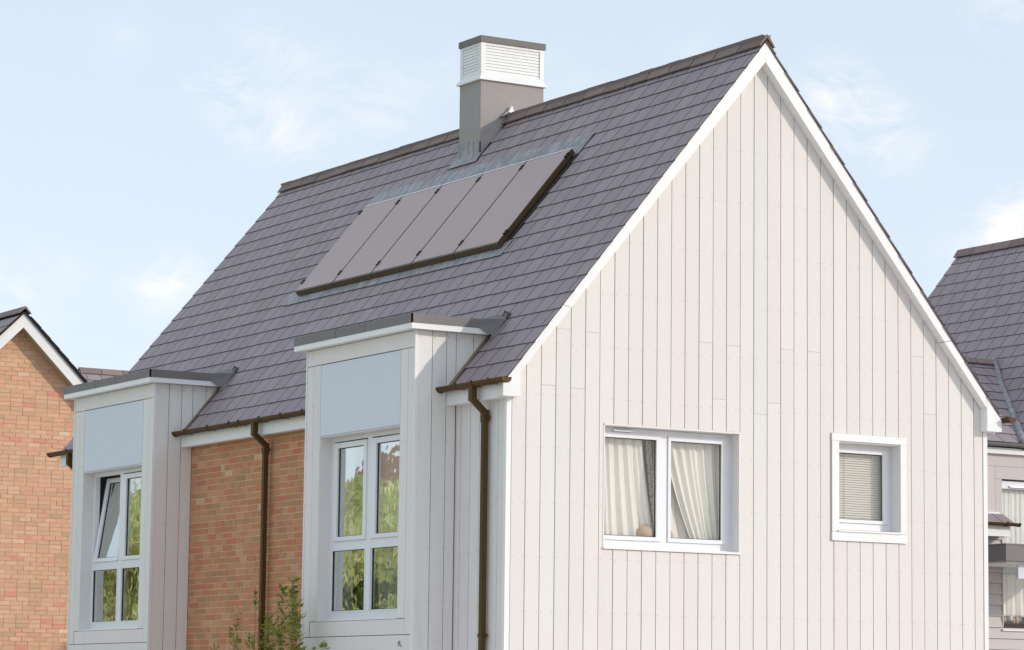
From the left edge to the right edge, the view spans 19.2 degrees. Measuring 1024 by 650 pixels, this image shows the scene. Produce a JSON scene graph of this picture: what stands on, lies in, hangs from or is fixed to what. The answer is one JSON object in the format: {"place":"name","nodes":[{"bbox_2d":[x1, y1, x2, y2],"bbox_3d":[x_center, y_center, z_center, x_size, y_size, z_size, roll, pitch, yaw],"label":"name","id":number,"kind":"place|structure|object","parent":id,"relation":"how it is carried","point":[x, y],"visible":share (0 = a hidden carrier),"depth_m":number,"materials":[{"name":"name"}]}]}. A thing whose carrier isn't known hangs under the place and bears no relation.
{"place":"outdoors","nodes":[
{"label":"outdoors","id":0,"kind":"place"},
{"bbox_2d":[0,306,87,649],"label":"brick house","id":1,"kind":"structure","parent":0,"point":[39,371],"depth_m":52.01,"materials":[{"name":"orange brick"}]},
{"bbox_2d":[78,367,127,381],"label":"slate roofed house","id":2,"kind":"structure","parent":0,"point":[91,374],"depth_m":57.88,"materials":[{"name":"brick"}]},
{"bbox_2d":[0,0,1023,370],"label":"sky","id":3,"kind":"structure","parent":0,"point":[141,141],"materials":[{"name":"blue"}]},
{"bbox_2d":[928,237,1023,649],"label":"neighbour house","id":4,"kind":"structure","parent":0,"point":[976,297],"depth_m":44.63,"materials":[{"name":"grey"}]},
{"bbox_2d":[1002,489,1023,543],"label":"net curtain","id":5,"kind":"object","parent":4,"relation":"hanging from","point":[1012,505],"visible":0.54,"depth_m":42.38,"materials":[{"name":"white fabric"}]},
{"bbox_2d":[1004,615,1021,623],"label":"ornament","id":6,"kind":"object","parent":4,"relation":"attached to","point":[1013,620],"visible":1,"depth_m":42.15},
{"bbox_2d":[1002,480,1023,630],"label":"window","id":7,"kind":"structure","parent":4,"relation":"in","point":[1016,485],"depth_m":42.24,"materials":[{"name":"white plastic"}]},
{"bbox_2d":[1003,573,1023,616],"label":"net curtain","id":8,"kind":"object","parent":4,"relation":"hanging from","point":[1013,587],"visible":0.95,"depth_m":42.23,"materials":[{"name":"white fabric"}]},
{"label":"paving","id":9,"kind":"structure","parent":0,"visible":0},
{"bbox_2d":[210,606,243,649],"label":"wild shrub","id":10,"kind":"object","parent":9,"relation":"on","point":[233,637],"visible":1,"depth_m":34.09,"materials":[{"name":"green plant"}]},
{"bbox_2d":[244,590,261,649],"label":"wild shrub","id":11,"kind":"object","parent":9,"relation":"on","point":[252,637],"visible":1,"depth_m":33.76,"materials":[{"name":"green plant"}]},
{"bbox_2d":[256,575,306,649],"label":"wild shrub","id":12,"kind":"object","parent":9,"relation":"on","point":[294,622],"visible":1,"depth_m":33.12,"materials":[{"name":"green plant"}]},
{"bbox_2d":[311,640,329,649],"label":"wild shrub","id":13,"kind":"object","parent":9,"relation":"on","point":[322,645],"visible":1,"depth_m":32.15,"materials":[{"name":"green plant"}]},
{"bbox_2d":[46,34,1016,649],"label":"boarded house","id":14,"kind":"structure","parent":9,"relation":"on","point":[508,306],"depth_m":33.32,"materials":[{"name":"white wood"}]},
{"bbox_2d":[78,464,141,630],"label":"window","id":15,"kind":"structure","parent":14,"relation":"in","point":[111,513],"depth_m":38.66,"materials":[{"name":"white plastic"}]},
{"bbox_2d":[315,425,399,621],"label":"window","id":16,"kind":"structure","parent":14,"relation":"in","point":[357,571],"depth_m":32.93,"materials":[{"name":"white plastic"}]},
{"bbox_2d":[604,438,651,535],"bbox_3d":[1.165,1.693,32.118,0.821,1.186,0.093,5,-8,-31],"label":"curtain","id":17,"kind":"object","parent":14,"relation":"hanging from","point":[626,507],"visible":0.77,"depth_m":32.11,"materials":[{"name":"white fabric"}]},
{"bbox_2d":[637,524,653,536],"bbox_3d":[1.433,2.207,32.187,0.264,0.200,0.195,5,-8,-31],"label":"plush toy","id":18,"kind":"object","parent":14,"relation":"on","point":[644,530],"visible":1,"depth_m":32.10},
{"bbox_2d":[645,440,653,518],"bbox_3d":[1.501,1.718,32.283,0.206,1.186,0.026,5,-8,-28],"label":"brocade curtain","id":19,"kind":"object","parent":14,"relation":"hanging from","point":[649,464],"visible":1,"depth_m":32.28,"materials":[{"name":"grey fabric"}]},
{"bbox_2d":[602,423,740,554],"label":"window","id":20,"kind":"structure","parent":14,"relation":"in","point":[728,542],"depth_m":32.28,"materials":[{"name":"white plastic"}]},
{"bbox_2d":[671,480,688,537],"bbox_3d":[1.818,1.760,32.588,0.670,1.186,0.054,5,-8,-31],"label":"curtain lining","id":21,"kind":"object","parent":14,"relation":"hanging from","point":[678,529],"visible":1,"depth_m":32.53,"materials":[{"name":"beige fabric"}]},
{"bbox_2d":[671,442,718,539],"bbox_3d":[1.946,1.762,32.584,0.804,1.187,0.089,5,-8,-31],"label":"curtain","id":22,"kind":"object","parent":14,"relation":"hanging from","point":[695,474],"visible":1,"depth_m":32.58,"materials":[{"name":"white fabric"}]},
{"bbox_2d":[839,454,879,519],"bbox_3d":[3.827,1.788,33.655,0.705,0.775,0.042,5,-8,-31],"label":"venetian blind","id":23,"kind":"object","parent":14,"relation":"attached to","point":[871,505],"visible":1,"depth_m":33.67,"materials":[{"name":"white plastic"}]},
{"bbox_2d":[831,433,906,543],"bbox_3d":[3.692,1.878,33.804,1.360,1.510,0.970,5,-8,-31],"label":"window","id":24,"kind":"structure","parent":14,"relation":"in","point":[891,527],"depth_m":33.63,"materials":[{"name":"white plastic"}]}
]}

